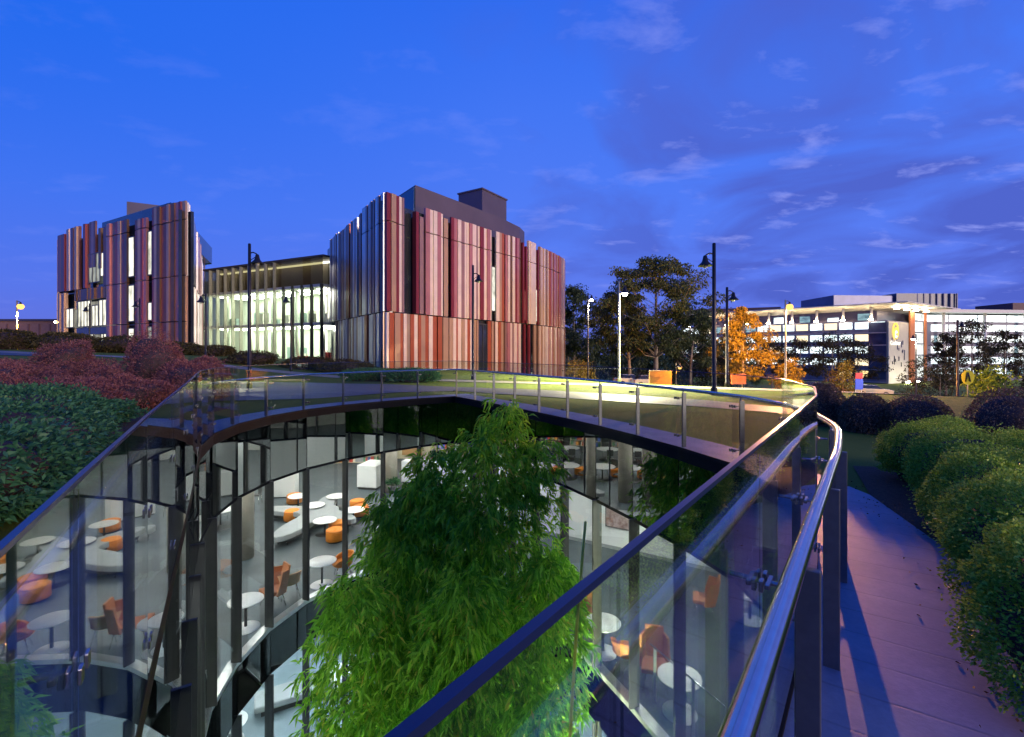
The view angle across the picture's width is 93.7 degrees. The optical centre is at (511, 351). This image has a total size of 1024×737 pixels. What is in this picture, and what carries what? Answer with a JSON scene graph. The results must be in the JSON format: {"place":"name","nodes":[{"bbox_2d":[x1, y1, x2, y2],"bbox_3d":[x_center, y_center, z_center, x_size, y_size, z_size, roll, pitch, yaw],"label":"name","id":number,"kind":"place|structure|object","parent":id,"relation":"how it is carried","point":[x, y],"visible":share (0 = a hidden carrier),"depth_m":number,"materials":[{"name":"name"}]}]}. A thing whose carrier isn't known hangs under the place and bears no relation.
{"place":"outdoors","nodes":[
{"label":"outdoors","id":0,"kind":"place"},
{"bbox_2d":[285,396,603,736],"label":"bamboo clump","id":1,"kind":"object","parent":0,"point":[450,626],"visible":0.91,"depth_m":8.55,"materials":[{"name":"green plant"}]},
{"bbox_2d":[0,351,973,396],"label":"lawn path","id":2,"kind":"structure","parent":0,"point":[336,376],"depth_m":25.65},
{"bbox_2d":[282,294,292,371],"bbox_3d":[-15.482,-1.322,33.031,0.655,5.356,0.535,0,0,-30],"label":"lamp post","id":3,"kind":"object","parent":2,"relation":"on","point":[285,300],"visible":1,"depth_m":32.95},
{"bbox_2d":[215,381,796,413],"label":"plaza path","id":4,"kind":"structure","parent":0,"point":[284,390],"depth_m":18.90,"materials":[{"name":"concrete"}]},
{"bbox_2d":[247,243,263,387],"bbox_3d":[-11.236,-1.577,21.000,0.724,6.346,0.540,0,0,0],"label":"lamp post","id":5,"kind":"object","parent":4,"relation":"on","point":[256,261],"visible":1,"depth_m":20.94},
{"bbox_2d":[0,394,1023,736],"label":"ring path","id":6,"kind":"structure","parent":0,"point":[902,672],"depth_m":2.71,"materials":[{"name":"concrete"}]},
{"bbox_2d":[0,349,1023,673],"bbox_3d":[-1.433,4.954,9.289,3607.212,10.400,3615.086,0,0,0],"label":"lawn","id":7,"kind":"structure","parent":0,"point":[22,555],"depth_m":14.30,"materials":[{"name":"green plant"}]},
{"bbox_2d":[0,328,42,349],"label":"mound shrub","id":8,"kind":"object","parent":7,"relation":"on","point":[11,339],"visible":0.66,"depth_m":39.28,"materials":[{"name":"green plant"}]},
{"bbox_2d":[0,319,56,334],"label":"brick building","id":9,"kind":"structure","parent":7,"relation":"on","point":[40,326],"depth_m":78.00,"materials":[{"name":"brick"}]},
{"bbox_2d":[24,331,99,349],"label":"mound shrub","id":10,"kind":"object","parent":7,"relation":"on","point":[49,337],"visible":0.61,"depth_m":39.66,"materials":[{"name":"green plant"}]},
{"bbox_2d":[25,336,100,370],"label":"plum shrub","id":11,"kind":"object","parent":7,"relation":"on","point":[58,352],"visible":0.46,"depth_m":18.03,"materials":[{"name":"purple plant"}]},
{"bbox_2d":[44,356,123,377],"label":"plum shrub","id":12,"kind":"object","parent":7,"relation":"on","point":[80,367],"visible":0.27,"depth_m":17.41,"materials":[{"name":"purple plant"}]},
{"bbox_2d":[80,334,138,352],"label":"mound shrub","id":13,"kind":"object","parent":7,"relation":"on","point":[116,343],"visible":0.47,"depth_m":40.69,"materials":[{"name":"green plant"}]},
{"bbox_2d":[0,406,229,520],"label":"garden bed","id":14,"kind":"object","parent":7,"relation":"on","point":[125,427],"visible":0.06,"depth_m":10.96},
{"bbox_2d":[0,359,42,382],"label":"plum shrub","id":15,"kind":"object","parent":14,"relation":"on","point":[12,369],"visible":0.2,"depth_m":13.01,"materials":[{"name":"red plant"}]},
{"bbox_2d":[0,371,44,386],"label":"plum shrub","id":16,"kind":"object","parent":14,"relation":"on","point":[12,381],"visible":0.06,"depth_m":11.69,"materials":[{"name":"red plant"}]},
{"bbox_2d":[0,363,73,381],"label":"plum shrub","id":17,"kind":"object","parent":14,"relation":"on","point":[37,372],"visible":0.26,"depth_m":14.76,"materials":[{"name":"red plant"}]},
{"bbox_2d":[0,416,103,528],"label":"green shrub","id":18,"kind":"object","parent":14,"relation":"on","point":[24,471],"visible":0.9,"depth_m":4.75,"materials":[{"name":"green plant"}]},
{"bbox_2d":[0,377,113,441],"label":"green shrub","id":19,"kind":"object","parent":14,"relation":"on","point":[18,390],"visible":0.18,"depth_m":7.90,"materials":[{"name":"green plant"}]},
{"bbox_2d":[0,393,130,477],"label":"green shrub","id":20,"kind":"object","parent":14,"relation":"on","point":[10,410],"visible":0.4,"depth_m":6.48,"materials":[{"name":"green plant"}]},
{"bbox_2d":[34,373,123,390],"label":"plum shrub","id":21,"kind":"object","parent":14,"relation":"on","point":[71,379],"visible":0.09,"depth_m":12.54,"materials":[{"name":"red plant"}]},
{"bbox_2d":[23,376,135,402],"bbox_3d":[-10.859,1.151,11.729,2.703,1.125,2.916,0,0,0],"label":"plum shrub","id":22,"kind":"object","parent":14,"relation":"on","point":[114,390],"visible":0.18,"depth_m":12.02,"materials":[{"name":"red plant"}]},
{"bbox_2d":[9,381,150,424],"bbox_3d":[-9.665,1.167,9.960,3.105,1.170,3.277,0,0,0],"label":"green shrub","id":23,"kind":"object","parent":14,"relation":"on","point":[118,405],"visible":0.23,"depth_m":10.54,"materials":[{"name":"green plant"}]},
{"bbox_2d":[63,362,142,381],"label":"plum shrub","id":24,"kind":"object","parent":14,"relation":"on","point":[102,371],"visible":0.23,"depth_m":14.38,"materials":[{"name":"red plant"}]},
{"bbox_2d":[88,373,180,411],"bbox_3d":[-10.622,1.127,13.180,2.509,1.162,2.725,0,0,0],"label":"plum shrub","id":25,"kind":"object","parent":14,"relation":"on","point":[152,392],"visible":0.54,"depth_m":13.09,"materials":[{"name":"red plant"}]},
{"bbox_2d":[151,357,239,400],"bbox_3d":[-10.317,0.948,15.738,2.552,1.569,2.562,0,0,32],"label":"plum shrub","id":26,"kind":"object","parent":14,"relation":"on","point":[181,375],"visible":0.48,"depth_m":15.21,"materials":[{"name":"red plant"}]},
{"bbox_2d":[110,325,184,381],"bbox_3d":[-12.607,0.328,16.920,2.696,2.600,2.680,0,0,0],"label":"plum shrub","id":27,"kind":"object","parent":7,"relation":"on","point":[145,358],"visible":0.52,"depth_m":16.47,"materials":[{"name":"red plant"}]},
{"bbox_2d":[165,354,236,397],"bbox_3d":[-11.211,0.864,17.207,2.441,1.675,2.555,0,0,0],"label":"plum shrub","id":28,"kind":"object","parent":7,"relation":"on","point":[205,358],"visible":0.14,"depth_m":17.13,"materials":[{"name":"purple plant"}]},
{"bbox_2d":[170,344,236,355],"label":"mound shrub","id":29,"kind":"object","parent":7,"relation":"on","point":[219,350],"visible":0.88,"depth_m":42.83,"materials":[{"name":"green plant"}]},
{"bbox_2d":[221,350,281,364],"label":"bush","id":30,"kind":"object","parent":7,"relation":"on","point":[258,357],"visible":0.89,"depth_m":35.36,"materials":[{"name":"green plant"}]},
{"bbox_2d":[276,356,334,370],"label":"bush","id":31,"kind":"object","parent":7,"relation":"on","point":[312,360],"visible":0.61,"depth_m":35.78,"materials":[{"name":"green plant"}]},
{"bbox_2d":[57,185,564,376],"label":"library building","id":32,"kind":"structure","parent":7,"relation":"on","point":[384,280],"depth_m":59.59,"materials":[{"name":"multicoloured metal"}]},
{"bbox_2d":[77,300,90,327],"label":"window","id":33,"kind":"structure","parent":32,"relation":"in","point":[82,316],"depth_m":61.68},
{"bbox_2d":[87,252,100,283],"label":"window","id":34,"kind":"structure","parent":32,"relation":"in","point":[93,273],"depth_m":60.31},
{"bbox_2d":[98,299,106,325],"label":"window","id":35,"kind":"structure","parent":32,"relation":"in","point":[101,302],"depth_m":59.12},
{"bbox_2d":[128,236,134,277],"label":"window","id":36,"kind":"structure","parent":32,"relation":"in","point":[131,240],"depth_m":55.80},
{"bbox_2d":[128,284,134,321],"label":"window","id":37,"kind":"structure","parent":32,"relation":"in","point":[131,288],"depth_m":55.80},
{"bbox_2d":[147,230,151,275],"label":"window","id":38,"kind":"structure","parent":32,"relation":"in","point":[149,233],"depth_m":53.91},
{"bbox_2d":[478,323,487,370],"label":"window","id":39,"kind":"structure","parent":32,"relation":"in","point":[482,328],"depth_m":61.01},
{"bbox_2d":[491,266,495,311],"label":"window","id":40,"kind":"structure","parent":32,"relation":"in","point":[493,269],"depth_m":62.85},
{"bbox_2d":[311,357,374,372],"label":"bush","id":41,"kind":"object","parent":7,"relation":"on","point":[329,366],"visible":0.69,"depth_m":34.30,"materials":[{"name":"green plant"}]},
{"bbox_2d":[337,367,391,381],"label":"tufted shrub","id":42,"kind":"object","parent":7,"relation":"on","point":[362,377],"visible":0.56,"depth_m":26.91,"materials":[{"name":"green plant"}]},
{"bbox_2d":[378,366,442,382],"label":"tufted shrub","id":43,"kind":"object","parent":7,"relation":"on","point":[411,376],"visible":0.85,"depth_m":25.94,"materials":[{"name":"green plant"}]},
{"bbox_2d":[135,397,749,736],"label":"sunken library","id":44,"kind":"structure","parent":7,"relation":"on","point":[213,670],"depth_m":11.07,"materials":[{"name":"grey glass"}]},
{"bbox_2d":[182,632,188,685],"bbox_3d":[-3.620,5.200,5.316,0.014,3.700,1.357,0,0,-31],"label":"window pane","id":45,"kind":"structure","parent":44,"relation":"in","point":[185,680],"depth_m":5.42,"materials":[{"name":"black glass"}]},
{"bbox_2d":[205,522,211,734],"bbox_3d":[-5.683,5.200,8.907,0.014,3.700,1.361,0,0,-24],"label":"window pane","id":46,"kind":"structure","parent":44,"relation":"in","point":[208,589],"depth_m":9.14,"materials":[{"name":"clear glass"}]},
{"bbox_2d":[227,592,263,634],"bbox_3d":[-6.850,6.735,12.350,0.840,0.730,0.840,0,0,0],"label":"round table","id":47,"kind":"object","parent":44,"relation":"on","point":[249,599],"visible":0.78,"depth_m":12.33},
{"bbox_2d":[259,561,290,604],"bbox_3d":[-6.654,6.572,13.501,0.670,1.063,0.697,0,0,42],"label":"tub chair","id":48,"kind":"object","parent":44,"relation":"on","point":[283,572],"visible":0.73,"depth_m":13.48,"materials":[{"name":"orange fabric"}]},
{"bbox_2d":[274,473,298,497],"bbox_3d":[-11.200,6.510,23.600,1.200,1.180,0.600,0,0,-6],"label":"white kiosk","id":49,"kind":"object","parent":44,"relation":"on","point":[283,487],"visible":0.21,"depth_m":23.32,"materials":[{"name":"paint"}]},
{"bbox_2d":[254,675,332,716],"bbox_3d":[-7.400,11.620,16.300,2.400,0.440,0.900,0,0,-29],"label":"lounge bench","id":50,"kind":"object","parent":44,"relation":"on","point":[283,700],"visible":0.48,"depth_m":15.91,"materials":[{"name":"grey fabric"}]},
{"bbox_2d":[274,496,355,544],"bbox_3d":[-8.439,6.875,19.854,3.093,0.450,4.410,0,0,-32],"label":"curved bench","id":51,"kind":"object","parent":44,"relation":"on","point":[290,530],"visible":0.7,"depth_m":19.40,"materials":[{"name":"plastic"}]},
{"bbox_2d":[310,555,336,589],"bbox_3d":[-5.800,6.735,14.650,0.840,0.730,0.840,0,0,0],"label":"round table","id":52,"kind":"object","parent":44,"relation":"on","point":[322,561],"visible":0.89,"depth_m":14.62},
{"bbox_2d":[313,516,336,536],"bbox_3d":[-7.300,6.825,18.750,0.900,0.550,0.900,0,0,0],"label":"round table","id":53,"kind":"object","parent":44,"relation":"on","point":[324,520],"visible":0.9,"depth_m":18.68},
{"bbox_2d":[326,526,341,543],"bbox_3d":[-6.650,6.870,18.050,0.667,0.460,0.672,0,0,-17],"label":"ottoman","id":54,"kind":"object","parent":44,"relation":"on","point":[333,534],"visible":0.79,"depth_m":17.79,"materials":[{"name":"orange fabric"}]},
{"bbox_2d":[357,459,468,489],"bbox_3d":[-4.583,6.480,25.543,6.882,1.240,1.869,0,0,0],"label":"reception desk","id":55,"kind":"object","parent":44,"relation":"on","point":[368,474],"visible":0.32,"depth_m":24.78,"materials":[{"name":"white paint"}]},
{"bbox_2d":[0,361,846,736],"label":"glass balustrade","id":56,"kind":"object","parent":44,"relation":"on","point":[124,529],"visible":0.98,"depth_m":1.67,"materials":[{"name":"glass"}]},
{"bbox_2d":[586,612,620,660],"bbox_3d":[2.150,6.735,11.350,0.840,0.730,0.840,0,0,0],"label":"round table","id":57,"kind":"object","parent":44,"relation":"on","point":[611,623],"visible":0.66,"depth_m":11.30,"materials":[{"name":"plastic"}]},
{"bbox_2d":[605,507,628,530],"bbox_3d":[3.832,5.900,17.190,1.010,0.860,0.050,0,0,32],"label":"wall picture","id":58,"kind":"object","parent":44,"relation":"attached to","point":[613,519],"depth_m":17.25,"materials":[{"name":"paint"}]},
{"bbox_2d":[610,637,628,673],"bbox_3d":[2.547,6.732,10.741,0.678,0.744,0.660,0,0,17],"label":"tub chair","id":59,"kind":"object","parent":44,"relation":"on","point":[620,648],"visible":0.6,"depth_m":10.53,"materials":[{"name":"orange fabric"}]},
{"bbox_2d":[640,623,670,694],"bbox_3d":[3.066,6.572,10.317,0.670,1.063,0.697,0,0,14],"label":"tub chair","id":60,"kind":"object","parent":44,"relation":"on","point":[656,636],"visible":0.79,"depth_m":10.48,"materials":[{"name":"orange fabric"}]},
{"bbox_2d":[657,662,702,725],"bbox_3d":[3.300,6.735,9.450,0.840,0.730,0.840,0,0,0],"label":"round table","id":61,"kind":"object","parent":44,"relation":"on","point":[665,673],"visible":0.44,"depth_m":9.44,"materials":[{"name":"plastic"}]},
{"bbox_2d":[650,643,727,736],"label":"indoor rail","id":62,"kind":"object","parent":44,"relation":"on","point":[693,681],"visible":0.73,"depth_m":8.82,"materials":[{"name":"metal"}]},
{"bbox_2d":[693,574,720,620],"bbox_3d":[5.264,6.572,12.975,0.697,1.063,0.670,0,0,21],"label":"tub chair","id":63,"kind":"object","parent":44,"relation":"on","point":[708,597],"visible":1,"depth_m":12.77,"materials":[{"name":"orange fabric"}]},
{"bbox_2d":[471,265,482,378],"bbox_3d":[-2.113,-1.800,29.000,0.734,6.900,0.540,0,0,0],"label":"lamp post","id":64,"kind":"object","parent":7,"relation":"on","point":[478,280],"visible":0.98,"depth_m":28.93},
{"bbox_2d":[562,357,597,378],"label":"bush","id":65,"kind":"object","parent":7,"relation":"on","point":[580,370],"visible":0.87,"depth_m":61.42,"materials":[{"name":"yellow plant"}]},
{"bbox_2d":[565,283,604,376],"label":"gum tree","id":66,"kind":"object","parent":7,"relation":"on","point":[573,296],"visible":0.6,"depth_m":102.05,"materials":[{"name":"green plant"}]},
{"bbox_2d":[587,293,593,378],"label":"lamp post","id":67,"kind":"object","parent":7,"relation":"on","point":[591,298],"visible":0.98,"depth_m":44.95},
{"bbox_2d":[567,330,630,379],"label":"tree","id":68,"kind":"object","parent":7,"relation":"on","point":[606,362],"visible":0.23,"depth_m":117.92,"materials":[{"name":"green plant"}]},
{"bbox_2d":[589,328,647,380],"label":"tree","id":69,"kind":"object","parent":7,"relation":"on","point":[614,372],"visible":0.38,"depth_m":114.78,"materials":[{"name":"green plant"}]},
{"bbox_2d":[617,282,628,381],"bbox_3d":[6.485,-1.152,28.000,0.734,5.896,0.540,0,0,0],"label":"lamp post","id":70,"kind":"object","parent":7,"relation":"on","point":[624,292],"visible":0.98,"depth_m":27.93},
{"bbox_2d":[584,290,665,373],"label":"gum tree","id":71,"kind":"object","parent":7,"relation":"on","point":[606,331],"visible":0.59,"depth_m":79.13,"materials":[{"name":"green plant"}]},
{"bbox_2d":[608,331,676,375],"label":"tree","id":72,"kind":"object","parent":7,"relation":"on","point":[640,363],"visible":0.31,"depth_m":113.45,"materials":[{"name":"green plant"}]},
{"bbox_2d":[648,370,671,384],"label":"street wall","id":73,"kind":"structure","parent":7,"relation":"on","point":[663,377],"depth_m":43.88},
{"bbox_2d":[590,254,731,368],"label":"gum tree","id":74,"kind":"object","parent":7,"relation":"on","point":[656,284],"visible":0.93,"depth_m":74.25,"materials":[{"name":"green plant"}]},
{"bbox_2d":[641,336,695,384],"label":"tree","id":75,"kind":"object","parent":7,"relation":"on","point":[665,365],"visible":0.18,"depth_m":115.81,"materials":[{"name":"green plant"}]},
{"bbox_2d":[658,330,730,386],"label":"dark tree","id":76,"kind":"object","parent":7,"relation":"on","point":[684,379],"visible":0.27,"depth_m":112.95,"materials":[{"name":"green plant"}]},
{"bbox_2d":[665,307,724,385],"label":"gum tree","id":77,"kind":"object","parent":7,"relation":"on","point":[705,360],"visible":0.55,"depth_m":83.81,"materials":[{"name":"green plant"}]},
{"bbox_2d":[698,243,716,391],"bbox_3d":[7.500,-1.265,18.400,0.734,5.830,0.540,0,0,0],"label":"lamp post","id":78,"kind":"object","parent":7,"relation":"on","point":[705,263],"visible":0.98,"depth_m":18.34,"materials":[{"name":"metal"}]},
{"bbox_2d":[684,335,746,386],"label":"dark tree","id":79,"kind":"object","parent":7,"relation":"on","point":[721,381],"visible":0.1,"depth_m":116.38,"materials":[{"name":"green plant"}]},
{"bbox_2d":[724,287,738,386],"bbox_3d":[11.665,-0.786,25.500,0.734,5.328,0.540,0,0,0],"label":"lamp post","id":80,"kind":"object","parent":7,"relation":"on","point":[733,298],"visible":0.97,"depth_m":25.45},
{"bbox_2d":[705,306,783,387],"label":"golden tree","id":81,"kind":"object","parent":7,"relation":"on","point":[738,321],"visible":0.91,"depth_m":50.88,"materials":[{"name":"orange plant"}]},
{"bbox_2d":[722,329,769,386],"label":"dark tree","id":82,"kind":"object","parent":7,"relation":"on","point":[750,361],"visible":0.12,"depth_m":124.41,"materials":[{"name":"orange plant"}]},
{"bbox_2d":[754,338,799,388],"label":"street tree","id":83,"kind":"object","parent":7,"relation":"on","point":[777,347],"visible":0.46,"depth_m":103.09,"materials":[{"name":"orange plant"}]},
{"bbox_2d":[767,357,805,389],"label":"bush","id":84,"kind":"object","parent":7,"relation":"on","point":[793,375],"visible":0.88,"depth_m":49.60,"materials":[{"name":"orange plant"}]},
{"bbox_2d":[784,300,793,388],"bbox_3d":[23.082,-0.535,40.000,0.650,7.630,0.650,0,0,45],"label":"lamp post","id":85,"kind":"object","parent":7,"relation":"on","point":[789,306],"visible":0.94,"depth_m":39.94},
{"bbox_2d":[773,336,829,378],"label":"street tree","id":86,"kind":"object","parent":7,"relation":"on","point":[799,344],"visible":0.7,"depth_m":100.76,"materials":[{"name":"green plant"}]},
{"bbox_2d":[802,380,846,426],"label":"ball shrub","id":87,"kind":"object","parent":7,"relation":"on","point":[829,402],"visible":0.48,"depth_m":10.65,"materials":[{"name":"purple plant"}]},
{"bbox_2d":[809,331,862,379],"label":"street tree","id":88,"kind":"object","parent":7,"relation":"on","point":[829,344],"visible":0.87,"depth_m":97.45,"materials":[{"name":"green plant"}]},
{"bbox_2d":[822,359,855,391],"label":"bush","id":89,"kind":"object","parent":7,"relation":"on","point":[845,371],"visible":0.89,"depth_m":61.98,"materials":[{"name":"yellow plant"}]},
{"bbox_2d":[833,338,893,379],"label":"street tree","id":90,"kind":"object","parent":7,"relation":"on","point":[865,358],"visible":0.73,"depth_m":98.94,"materials":[{"name":"green plant"}]},
{"bbox_2d":[837,392,890,434],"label":"ball shrub","id":91,"kind":"object","parent":7,"relation":"on","point":[859,414],"visible":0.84,"depth_m":9.76,"materials":[{"name":"purple plant"}]},
{"bbox_2d":[854,384,893,393],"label":"parked car","id":92,"kind":"object","parent":7,"relation":"on","point":[872,388],"visible":0.4,"depth_m":65.33,"materials":[{"name":"paint"}]},
{"bbox_2d":[896,358,939,394],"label":"bush","id":93,"kind":"object","parent":7,"relation":"on","point":[905,377],"visible":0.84,"depth_m":65.77,"materials":[{"name":"green plant"}]},
{"bbox_2d":[876,392,961,434],"bbox_3d":[8.015,1.246,9.507,1.388,0.895,1.198,0,0,32],"label":"ball shrub","id":94,"kind":"object","parent":7,"relation":"on","point":[909,408],"visible":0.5,"depth_m":9.31,"materials":[{"name":"purple plant"}]},
{"bbox_2d":[853,466,1023,678],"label":"garden bed","id":95,"kind":"object","parent":7,"relation":"on","point":[888,489],"visible":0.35,"depth_m":5.55,"materials":[{"name":"soil"}]},
{"bbox_2d":[871,412,988,484],"bbox_3d":[5.265,1.196,5.984,1.365,0.924,1.483,0,0,0],"label":"hedge shrub","id":96,"kind":"object","parent":95,"relation":"on","point":[890,451],"visible":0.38,"depth_m":5.98,"materials":[{"name":"green plant"}]},
{"bbox_2d":[895,419,1023,499],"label":"hedge shrub","id":97,"kind":"object","parent":95,"relation":"on","point":[928,453],"visible":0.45,"depth_m":5.08,"materials":[{"name":"green plant"}]},
{"bbox_2d":[906,441,1023,542],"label":"hedge shrub","id":98,"kind":"object","parent":95,"relation":"on","point":[952,467],"visible":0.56,"depth_m":4.09,"materials":[{"name":"green plant"}]},
{"bbox_2d":[922,456,1023,596],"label":"hedge shrub","id":99,"kind":"object","parent":95,"relation":"on","point":[952,530],"visible":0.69,"depth_m":3.15,"materials":[{"name":"green plant"}]},
{"bbox_2d":[940,510,1023,721],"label":"hedge shrub","id":100,"kind":"object","parent":95,"relation":"on","point":[1005,595],"visible":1,"depth_m":2.32,"materials":[{"name":"green plant"}]},
{"bbox_2d":[918,361,965,396],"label":"bush","id":101,"kind":"object","parent":7,"relation":"on","point":[943,370],"visible":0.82,"depth_m":69.94,"materials":[{"name":"green plant"}]},
{"bbox_2d":[918,332,977,394],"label":"street tree","id":102,"kind":"object","parent":7,"relation":"on","point":[943,355],"visible":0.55,"depth_m":91.66,"materials":[{"name":"green plant"}]},
{"bbox_2d":[955,320,965,396],"bbox_3d":[35.498,0.560,38.000,0.762,6.220,0.540,0,0,0],"label":"lamp post","id":103,"kind":"object","parent":7,"relation":"on","point":[960,325],"visible":0.96,"depth_m":37.94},
{"bbox_2d":[941,318,1005,395],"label":"street tree","id":104,"kind":"object","parent":7,"relation":"on","point":[983,347],"visible":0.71,"depth_m":87.43,"materials":[{"name":"green plant"}]},
{"bbox_2d":[960,363,1021,397],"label":"bush","id":105,"kind":"object","parent":7,"relation":"on","point":[987,378],"visible":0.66,"depth_m":39.54,"materials":[{"name":"yellow plant"}]},
{"bbox_2d":[962,383,1023,436],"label":"ball shrub","id":106,"kind":"object","parent":7,"relation":"on","point":[997,410],"visible":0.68,"depth_m":8.46,"materials":[{"name":"purple plant"}]},
{"bbox_2d":[973,326,1023,392],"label":"street tree","id":107,"kind":"object","parent":7,"relation":"on","point":[1016,363],"visible":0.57,"depth_m":88.74,"materials":[{"name":"green plant"}]},
{"bbox_2d":[0,0,1023,354],"label":"sky","id":108,"kind":"structure","parent":0,"point":[823,148],"materials":[{"name":"blue"}]},
{"bbox_2d":[568,521,597,736],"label":"pole","id":109,"kind":"object","parent":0,"point":[575,650],"visible":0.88,"depth_m":6.35,"materials":[{"name":"grey metal"}]},
{"bbox_2d":[681,293,1023,383],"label":"office building","id":110,"kind":"structure","parent":0,"point":[890,325],"depth_m":165.67,"materials":[{"name":"white glass"}]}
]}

